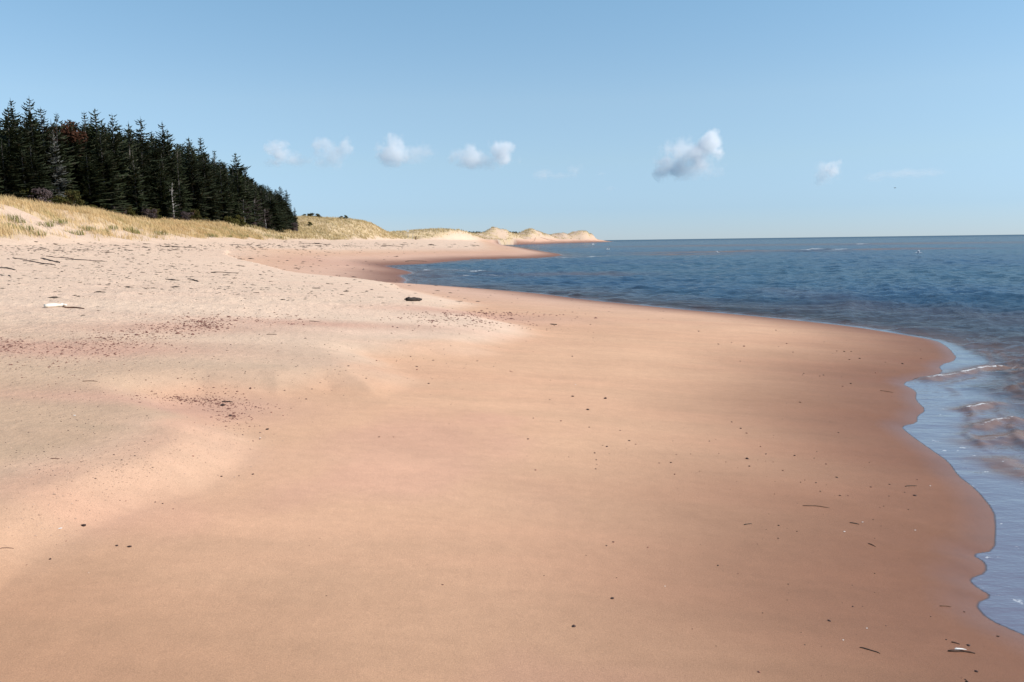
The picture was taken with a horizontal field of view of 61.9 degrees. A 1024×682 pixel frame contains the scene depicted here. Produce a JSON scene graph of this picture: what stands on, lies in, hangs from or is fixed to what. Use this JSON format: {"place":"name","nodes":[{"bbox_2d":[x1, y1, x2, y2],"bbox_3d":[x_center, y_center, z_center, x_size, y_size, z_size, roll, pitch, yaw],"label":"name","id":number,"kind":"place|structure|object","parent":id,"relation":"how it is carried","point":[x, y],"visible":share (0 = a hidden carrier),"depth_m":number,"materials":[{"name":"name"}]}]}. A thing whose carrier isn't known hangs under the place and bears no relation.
{"place":"outdoors","nodes":[
{"label":"outdoors","id":0,"kind":"place"},
{"bbox_2d":[0,202,1023,681],"bbox_3d":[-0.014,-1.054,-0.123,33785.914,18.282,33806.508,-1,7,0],"label":"beach","id":1,"kind":"structure","parent":0,"point":[350,526],"depth_m":6.32,"materials":[{"name":"sand"}]},
{"bbox_2d":[0,170,6,195],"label":"spruce tree","id":2,"kind":"object","parent":1,"relation":"on","point":[2,186],"visible":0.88,"depth_m":72.14,"materials":[{"name":"green plant"}]},
{"bbox_2d":[0,139,28,198],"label":"spruce tree","id":3,"kind":"object","parent":1,"relation":"on","point":[5,176],"visible":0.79,"depth_m":73.55,"materials":[{"name":"green plant"}]},
{"bbox_2d":[0,107,28,194],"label":"spruce tree","id":4,"kind":"object","parent":1,"relation":"on","point":[12,149],"visible":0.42,"depth_m":76.21,"materials":[{"name":"green plant"}]},
{"bbox_2d":[8,217,25,222],"bbox_3d":[-34.910,-8.544,59.942,1.476,0.513,1.396,-3,7,-18],"label":"grass tuft","id":5,"kind":"object","parent":1,"relation":"on","point":[12,218],"visible":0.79,"depth_m":59.81,"materials":[{"name":"plant"}]},
{"bbox_2d":[0,100,35,184],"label":"spruce tree","id":6,"kind":"object","parent":1,"relation":"on","point":[12,114],"visible":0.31,"depth_m":77.31,"materials":[{"name":"green plant"}]},
{"bbox_2d":[13,187,30,199],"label":"shrub","id":7,"kind":"object","parent":1,"relation":"on","point":[24,191],"visible":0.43,"depth_m":74.52,"materials":[{"name":"green plant"}]},
{"bbox_2d":[19,223,33,229],"bbox_3d":[-33.985,-7.926,59.103,1.644,0.511,1.343,-1,7,0],"label":"grass tuft","id":8,"kind":"object","parent":1,"relation":"on","point":[26,226],"visible":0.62,"depth_m":59.10,"materials":[{"name":"plant"}]},
{"bbox_2d":[7,149,46,199],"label":"spruce tree","id":9,"kind":"object","parent":1,"relation":"on","point":[25,177],"visible":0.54,"depth_m":75.19,"materials":[{"name":"green plant"}]},
{"bbox_2d":[16,145,57,202],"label":"spruce tree","id":10,"kind":"object","parent":1,"relation":"on","point":[34,167],"visible":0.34,"depth_m":77.17,"materials":[{"name":"green plant"}]},
{"bbox_2d":[18,98,58,196],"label":"spruce tree","id":11,"kind":"object","parent":1,"relation":"on","point":[29,114],"visible":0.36,"depth_m":80.37,"materials":[{"name":"green plant"}]},
{"bbox_2d":[25,187,52,204],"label":"shrub","id":12,"kind":"object","parent":1,"relation":"on","point":[48,193],"visible":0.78,"depth_m":74.65,"materials":[{"name":"plant"}]},
{"bbox_2d":[20,122,57,191],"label":"spruce tree","id":13,"kind":"object","parent":1,"relation":"on","point":[30,138],"visible":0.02,"depth_m":82.46,"materials":[{"name":"green plant"}]},
{"bbox_2d":[34,220,54,226],"bbox_3d":[-33.944,-8.538,61.816,1.618,0.516,1.301,-1,7,0],"label":"grass tuft","id":14,"kind":"object","parent":1,"relation":"on","point":[48,224],"visible":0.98,"depth_m":61.62,"materials":[{"name":"plant"}]},
{"bbox_2d":[19,108,72,200],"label":"spruce tree","id":15,"kind":"object","parent":1,"relation":"on","point":[42,122],"visible":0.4,"depth_m":82.41,"materials":[{"name":"green plant"}]},
{"bbox_2d":[44,303,66,306],"bbox_3d":[-7.597,-0.598,14.198,0.134,0.067,0.405,4,8,35],"label":"driftwood log","id":16,"kind":"object","parent":1,"relation":"on","point":[53,305],"visible":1,"depth_m":14.16,"materials":[{"name":"wood"}]},
{"bbox_2d":[43,130,69,199],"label":"dead spruce","id":17,"kind":"object","parent":1,"relation":"on","point":[58,181],"visible":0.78,"depth_m":82.53,"materials":[{"name":"grey plant"}]},
{"bbox_2d":[52,195,65,203],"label":"shrub","id":18,"kind":"object","parent":1,"relation":"on","point":[61,200],"visible":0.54,"depth_m":79.21,"materials":[{"name":"green plant"}]},
{"bbox_2d":[50,217,67,223],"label":"grass tuft","id":19,"kind":"object","parent":1,"relation":"on","point":[60,221],"visible":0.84,"depth_m":66.72,"materials":[{"name":"plant"}]},
{"bbox_2d":[45,130,75,186],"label":"spruce tree","id":20,"kind":"object","parent":1,"relation":"on","point":[56,143],"visible":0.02,"depth_m":86.87,"materials":[{"name":"green plant"}]},
{"bbox_2d":[40,119,88,180],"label":"maple tree","id":21,"kind":"object","parent":1,"relation":"on","point":[75,137],"visible":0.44,"depth_m":89.08,"materials":[{"name":"orange plant"}]},
{"bbox_2d":[50,113,87,205],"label":"spruce tree","id":22,"kind":"object","parent":1,"relation":"on","point":[59,137],"visible":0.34,"depth_m":84.94,"materials":[{"name":"green plant"}]},
{"bbox_2d":[64,189,84,207],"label":"shrub","id":23,"kind":"object","parent":1,"relation":"on","point":[74,195],"visible":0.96,"depth_m":80.19,"materials":[{"name":"green plant"}]},
{"bbox_2d":[66,229,83,234],"bbox_3d":[-33.321,-8.324,64.894,1.388,0.522,1.364,-5,8,-33],"label":"grass tuft","id":24,"kind":"object","parent":1,"relation":"on","point":[76,232],"visible":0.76,"depth_m":64.73,"materials":[{"name":"plant"}]},
{"bbox_2d":[62,123,110,198],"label":"spruce tree","id":25,"kind":"object","parent":1,"relation":"on","point":[76,149],"visible":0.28,"depth_m":88.81,"materials":[{"name":"green plant"}]},
{"bbox_2d":[78,225,96,230],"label":"grass tuft","id":26,"kind":"object","parent":1,"relation":"on","point":[83,228],"visible":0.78,"depth_m":68.95,"materials":[{"name":"plant"}]},
{"bbox_2d":[76,113,100,191],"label":"spruce tree","id":27,"kind":"object","parent":1,"relation":"on","point":[90,143],"visible":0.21,"depth_m":90.65,"materials":[{"name":"green plant"}]},
{"bbox_2d":[71,154,126,213],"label":"spruce tree","id":28,"kind":"object","parent":1,"relation":"on","point":[88,192],"visible":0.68,"depth_m":87.82,"materials":[{"name":"green plant"}]},
{"bbox_2d":[96,146,119,197],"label":"spruce tree","id":29,"kind":"object","parent":1,"relation":"on","point":[115,169],"visible":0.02,"depth_m":92.25,"materials":[{"name":"green plant"}]},
{"bbox_2d":[79,109,137,210],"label":"spruce tree","id":30,"kind":"object","parent":1,"relation":"on","point":[92,132],"visible":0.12,"depth_m":93.53,"materials":[{"name":"green plant"}]},
{"bbox_2d":[100,224,117,229],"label":"grass tuft","id":31,"kind":"object","parent":1,"relation":"on","point":[114,227],"visible":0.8,"depth_m":74.81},
{"bbox_2d":[88,129,130,214],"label":"spruce tree","id":32,"kind":"object","parent":1,"relation":"on","point":[106,174],"visible":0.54,"depth_m":90.18,"materials":[{"name":"green plant"}]},
{"bbox_2d":[102,123,122,199],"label":"spruce tree","id":33,"kind":"object","parent":1,"relation":"on","point":[106,135],"visible":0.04,"depth_m":104.40,"materials":[{"name":"green plant"}]},
{"bbox_2d":[111,205,125,213],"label":"shrub","id":34,"kind":"object","parent":1,"relation":"on","point":[118,208],"visible":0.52,"depth_m":90.55,"materials":[{"name":"plant"}]},
{"bbox_2d":[110,126,127,164],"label":"spruce tree","id":35,"kind":"object","parent":1,"relation":"on","point":[119,137],"visible":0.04,"depth_m":111.96,"materials":[{"name":"green plant"}]},
{"bbox_2d":[115,135,128,165],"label":"spruce tree","id":36,"kind":"object","parent":1,"relation":"on","point":[122,149],"visible":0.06,"depth_m":107.34,"materials":[{"name":"green plant"}]},
{"bbox_2d":[103,114,148,215],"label":"spruce tree","id":37,"kind":"object","parent":1,"relation":"on","point":[115,147],"visible":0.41,"depth_m":96.86,"materials":[{"name":"green plant"}]},
{"bbox_2d":[128,211,135,217],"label":"shrub","id":38,"kind":"object","parent":1,"relation":"on","point":[131,212],"visible":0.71,"depth_m":94.45,"materials":[{"name":"green plant"}]},
{"bbox_2d":[126,129,139,150],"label":"spruce tree","id":39,"kind":"object","parent":1,"relation":"on","point":[132,139],"visible":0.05,"depth_m":114.57,"materials":[{"name":"green plant"}]},
{"bbox_2d":[118,145,149,215],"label":"spruce tree","id":40,"kind":"object","parent":1,"relation":"on","point":[136,193],"visible":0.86,"depth_m":97.37,"materials":[{"name":"green plant"}]},
{"bbox_2d":[125,207,142,218],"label":"shrub","id":41,"kind":"object","parent":1,"relation":"on","point":[136,214],"visible":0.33,"depth_m":94.79,"materials":[{"name":"green plant"}]},
{"bbox_2d":[120,124,151,214],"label":"spruce tree","id":42,"kind":"object","parent":1,"relation":"on","point":[129,141],"visible":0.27,"depth_m":101.02,"materials":[{"name":"green plant"}]},
{"bbox_2d":[0,193,272,240],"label":"dune grass","id":43,"kind":"structure","parent":1,"relation":"on","point":[175,225],"depth_m":77.63,"materials":[{"name":"plant"}]},
{"bbox_2d":[125,131,154,170],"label":"spruce tree","id":44,"kind":"object","parent":1,"relation":"on","point":[143,149],"depth_m":107.09,"materials":[{"name":"green plant"}]},
{"bbox_2d":[123,142,157,207],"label":"spruce tree","id":45,"kind":"object","parent":1,"relation":"on","point":[137,150],"visible":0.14,"depth_m":102.59,"materials":[{"name":"green plant"}]},
{"bbox_2d":[0,405,286,605],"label":"sand crumbs","id":46,"kind":"object","parent":1,"relation":"on","point":[107,477],"visible":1,"depth_m":5.58,"materials":[{"name":"sand"}]},
{"bbox_2d":[120,119,173,211],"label":"spruce tree","id":47,"kind":"object","parent":1,"relation":"on","point":[144,144],"visible":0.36,"depth_m":104.29,"materials":[{"name":"green plant"}]},
{"bbox_2d":[135,150,159,209],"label":"spruce tree","id":48,"kind":"object","parent":1,"relation":"on","point":[143,164],"visible":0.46,"depth_m":101.96,"materials":[{"name":"green plant"}]},
{"bbox_2d":[140,207,157,219],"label":"shrub","id":49,"kind":"object","parent":1,"relation":"on","point":[146,212],"visible":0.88,"depth_m":97.83,"materials":[{"name":"plant"}]},
{"bbox_2d":[145,132,156,156],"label":"spruce tree","id":50,"kind":"object","parent":1,"relation":"on","point":[151,136],"visible":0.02,"depth_m":113.95,"materials":[{"name":"green plant"}]},
{"bbox_2d":[148,208,161,218],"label":"shrub","id":51,"kind":"object","parent":1,"relation":"on","point":[159,216],"visible":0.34,"depth_m":100.73,"materials":[{"name":"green plant"}]},
{"bbox_2d":[147,161,178,218],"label":"spruce tree","id":52,"kind":"object","parent":1,"relation":"on","point":[164,197],"visible":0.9,"depth_m":103.98,"materials":[{"name":"green plant"}]},
{"bbox_2d":[143,139,184,215],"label":"spruce tree","id":53,"kind":"object","parent":1,"relation":"on","point":[156,156],"visible":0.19,"depth_m":109.40,"materials":[{"name":"green plant"}]},
{"bbox_2d":[156,154,178,212],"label":"spruce tree","id":54,"kind":"object","parent":1,"relation":"on","point":[164,169],"visible":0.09,"depth_m":108.10,"materials":[{"name":"green plant"}]},
{"bbox_2d":[153,158,182,219],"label":"spruce tree","id":55,"kind":"object","parent":1,"relation":"on","point":[168,191],"visible":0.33,"depth_m":106.46,"materials":[{"name":"green plant"}]},
{"bbox_2d":[151,124,188,208],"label":"spruce tree","id":56,"kind":"object","parent":1,"relation":"on","point":[163,141],"visible":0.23,"depth_m":110.53,"materials":[{"name":"green plant"}]},
{"bbox_2d":[162,131,188,198],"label":"spruce tree","id":57,"kind":"object","parent":1,"relation":"on","point":[171,144],"visible":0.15,"depth_m":112.92,"materials":[{"name":"green plant"}]},
{"bbox_2d":[170,146,193,216],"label":"spruce tree","id":58,"kind":"object","parent":1,"relation":"on","point":[182,178],"visible":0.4,"depth_m":112.33,"materials":[{"name":"green plant"}]},
{"bbox_2d":[174,164,190,219],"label":"spruce tree","id":59,"kind":"object","parent":1,"relation":"on","point":[180,200],"visible":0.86,"depth_m":110.30,"materials":[{"name":"green plant"}]},
{"bbox_2d":[180,211,193,220],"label":"shrub","id":60,"kind":"object","parent":1,"relation":"on","point":[185,216],"visible":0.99,"depth_m":109.46,"materials":[{"name":"plant"}]},
{"bbox_2d":[188,209,201,220],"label":"shrub","id":61,"kind":"object","parent":1,"relation":"on","point":[196,216],"visible":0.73,"depth_m":112.89,"materials":[{"name":"green plant"}]},
{"bbox_2d":[181,145,211,221],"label":"spruce tree","id":62,"kind":"object","parent":1,"relation":"on","point":[194,187],"visible":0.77,"depth_m":114.85,"materials":[{"name":"green plant"}]},
{"bbox_2d":[180,137,216,193],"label":"spruce tree","id":63,"kind":"object","parent":1,"relation":"on","point":[188,149],"visible":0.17,"depth_m":119.76,"materials":[{"name":"green plant"}]},
{"bbox_2d":[190,172,211,217],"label":"spruce tree","id":64,"kind":"object","parent":1,"relation":"on","point":[202,195],"visible":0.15,"depth_m":117.21,"materials":[{"name":"green plant"}]},
{"bbox_2d":[193,137,223,218],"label":"spruce tree","id":65,"kind":"object","parent":1,"relation":"on","point":[201,149],"visible":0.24,"depth_m":125.40,"materials":[{"name":"green plant"}]},
{"bbox_2d":[199,158,220,220],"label":"spruce tree","id":66,"kind":"object","parent":1,"relation":"on","point":[211,183],"visible":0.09,"depth_m":121.57,"materials":[{"name":"green plant"}]},
{"bbox_2d":[196,155,226,221],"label":"spruce tree","id":67,"kind":"object","parent":1,"relation":"on","point":[213,201],"visible":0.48,"depth_m":118.79,"materials":[{"name":"green plant"}]},
{"bbox_2d":[210,151,225,219],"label":"spruce tree","id":68,"kind":"object","parent":1,"relation":"on","point":[213,162],"visible":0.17,"depth_m":130.46,"materials":[{"name":"green plant"}]},
{"bbox_2d":[213,166,236,221],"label":"spruce tree","id":69,"kind":"object","parent":1,"relation":"on","point":[225,205],"visible":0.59,"depth_m":127.75,"materials":[{"name":"green plant"}]},
{"bbox_2d":[224,216,233,223],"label":"shrub","id":70,"kind":"object","parent":1,"relation":"on","point":[228,219],"visible":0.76,"depth_m":125.78,"materials":[{"name":"green plant"}]},
{"bbox_2d":[221,171,236,201],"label":"spruce tree","id":71,"kind":"object","parent":1,"relation":"on","point":[227,182],"visible":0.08,"depth_m":137.20,"materials":[{"name":"green plant"}]},
{"bbox_2d":[217,159,241,209],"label":"spruce tree","id":72,"kind":"object","parent":1,"relation":"on","point":[223,176],"visible":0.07,"depth_m":134.27,"materials":[{"name":"green plant"}]},
{"bbox_2d":[224,215,240,225],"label":"shrub","id":73,"kind":"object","parent":1,"relation":"on","point":[236,221],"visible":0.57,"depth_m":129.74,"materials":[{"name":"green plant"}]},
{"bbox_2d":[223,185,242,225],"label":"spruce tree","id":74,"kind":"object","parent":1,"relation":"on","point":[235,211],"visible":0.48,"depth_m":130.01,"materials":[{"name":"green plant"}]},
{"bbox_2d":[0,240,470,309],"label":"seaweed litter","id":75,"kind":"object","parent":1,"relation":"on","point":[182,264],"visible":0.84,"depth_m":43.78,"materials":[{"name":"plant"}]},
{"bbox_2d":[229,178,246,224],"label":"spruce tree","id":76,"kind":"object","parent":1,"relation":"on","point":[231,188],"visible":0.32,"depth_m":131.95,"materials":[{"name":"green plant"}]},
{"bbox_2d":[230,169,254,225],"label":"spruce tree","id":77,"kind":"object","parent":1,"relation":"on","point":[238,181],"visible":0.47,"depth_m":134.74,"materials":[{"name":"green plant"}]},
{"bbox_2d":[238,216,246,225],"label":"shrub","id":78,"kind":"object","parent":1,"relation":"on","point":[242,222],"visible":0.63,"depth_m":131.70,"materials":[{"name":"green plant"}]},
{"bbox_2d":[227,153,262,226],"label":"spruce tree","id":79,"kind":"object","parent":1,"relation":"on","point":[241,168],"visible":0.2,"depth_m":141.05,"materials":[{"name":"green plant"}]},
{"bbox_2d":[240,200,251,221],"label":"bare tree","id":80,"kind":"object","parent":1,"relation":"on","point":[245,209],"visible":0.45,"depth_m":134.44,"materials":[{"name":"grey wood"}]},
{"bbox_2d":[240,175,257,226],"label":"spruce tree","id":81,"kind":"object","parent":1,"relation":"on","point":[250,208],"visible":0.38,"depth_m":137.74,"materials":[{"name":"green plant"}]},
{"bbox_2d":[243,167,261,212],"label":"spruce tree","id":82,"kind":"object","parent":1,"relation":"on","point":[251,180],"visible":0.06,"depth_m":146.87,"materials":[{"name":"green plant"}]},
{"bbox_2d":[246,179,262,225],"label":"spruce tree","id":83,"kind":"object","parent":1,"relation":"on","point":[253,197],"visible":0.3,"depth_m":140.25,"materials":[{"name":"green plant"}]},
{"bbox_2d":[253,186,264,225],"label":"spruce tree","id":84,"kind":"object","parent":1,"relation":"on","point":[257,195],"visible":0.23,"depth_m":145.06,"materials":[{"name":"green plant"}]},
{"bbox_2d":[250,196,269,222],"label":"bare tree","id":85,"kind":"object","parent":1,"relation":"on","point":[257,210],"visible":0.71,"depth_m":140.17,"materials":[{"name":"grey wood"}]},
{"bbox_2d":[256,187,270,226],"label":"spruce tree","id":86,"kind":"object","parent":1,"relation":"on","point":[260,193],"visible":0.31,"depth_m":149.20,"materials":[{"name":"green plant"}]},
{"bbox_2d":[261,209,274,227],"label":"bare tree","id":87,"kind":"object","parent":1,"relation":"on","point":[265,221],"visible":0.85,"depth_m":146.15,"materials":[{"name":"plant"}]},
{"bbox_2d":[265,185,270,200],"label":"spruce tree","id":88,"kind":"object","parent":1,"relation":"on","point":[267,192],"visible":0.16,"depth_m":156.17,"materials":[{"name":"green plant"}]},
{"bbox_2d":[260,201,276,229],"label":"spruce tree","id":89,"kind":"object","parent":1,"relation":"on","point":[272,226],"visible":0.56,"depth_m":147.30,"materials":[{"name":"green plant"}]},
{"bbox_2d":[266,195,282,228],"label":"spruce tree","id":90,"kind":"object","parent":1,"relation":"on","point":[276,209],"visible":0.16,"depth_m":153.85,"materials":[{"name":"green plant"}]},
{"bbox_2d":[266,195,288,231],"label":"spruce tree","id":91,"kind":"object","parent":1,"relation":"on","point":[272,209],"visible":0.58,"depth_m":151.05,"materials":[{"name":"green plant"}]},
{"bbox_2d":[275,200,287,228],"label":"spruce tree","id":92,"kind":"object","parent":1,"relation":"on","point":[280,214],"visible":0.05,"depth_m":156.27,"materials":[{"name":"green plant"}]},
{"bbox_2d":[276,188,292,228],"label":"spruce tree","id":93,"kind":"object","parent":1,"relation":"on","point":[280,198],"visible":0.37,"depth_m":165.15,"materials":[{"name":"green plant"}]},
{"bbox_2d":[274,196,294,228],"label":"spruce tree","id":94,"kind":"object","parent":1,"relation":"on","point":[280,205],"visible":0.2,"depth_m":158.19,"materials":[{"name":"green plant"}]},
{"bbox_2d":[282,190,296,222],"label":"spruce tree","id":95,"kind":"object","parent":1,"relation":"on","point":[286,197],"visible":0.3,"depth_m":169.44,"materials":[{"name":"green plant"}]},
{"bbox_2d":[286,222,297,231],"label":"shrub","id":96,"kind":"object","parent":1,"relation":"on","point":[295,226],"visible":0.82,"depth_m":161.62,"materials":[{"name":"plant"}]},
{"bbox_2d":[188,215,400,239],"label":"dune grass","id":97,"kind":"structure","parent":1,"relation":"on","point":[303,230],"depth_m":210.95,"materials":[{"name":"plant"}]},
{"bbox_2d":[293,208,298,227],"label":"spruce tree","id":98,"kind":"object","parent":1,"relation":"on","point":[296,218],"visible":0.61,"depth_m":177.02,"materials":[{"name":"green plant"}]},
{"bbox_2d":[0,307,596,450],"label":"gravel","id":99,"kind":"structure","parent":1,"relation":"on","point":[201,325],"depth_m":10.90,"materials":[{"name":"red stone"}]},
{"bbox_2d":[404,297,421,300],"bbox_3d":[-2.169,-0.919,18.634,0.165,0.121,0.638,2,7,19],"label":"driftwood log","id":100,"kind":"object","parent":1,"relation":"on","point":[412,299],"visible":0.95,"depth_m":18.56,"materials":[{"name":"grey wood"}]},
{"bbox_2d":[5,245,935,644],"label":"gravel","id":101,"kind":"structure","parent":1,"relation":"on","point":[245,371],"depth_m":8.63,"materials":[{"name":"gravel"}]},
{"bbox_2d":[381,226,592,239],"bbox_3d":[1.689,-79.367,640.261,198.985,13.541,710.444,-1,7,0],"label":"dune grass","id":102,"kind":"structure","parent":1,"relation":"on","point":[419,230],"depth_m":424.13,"materials":[{"name":"plant"}]},
{"bbox_2d":[948,649,974,653],"bbox_3d":[2.201,1.521,4.182,0.134,0.021,0.022,-1,7,0],"label":"twig","id":103,"kind":"object","parent":1,"relation":"on","point":[952,650],"visible":1,"depth_m":4.18,"materials":[{"name":"wood"}]},
{"bbox_2d":[0,0,1023,239],"label":"sky","id":104,"kind":"structure","parent":0,"point":[606,119],"materials":[{"name":"blue"}]},
{"bbox_2d":[387,235,1023,633],"bbox_3d":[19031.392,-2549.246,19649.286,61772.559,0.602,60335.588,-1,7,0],"label":"sea","id":105,"kind":"structure","parent":0,"point":[969,281],"depth_m":34.97,"materials":[{"name":"liquid"}]}
]}

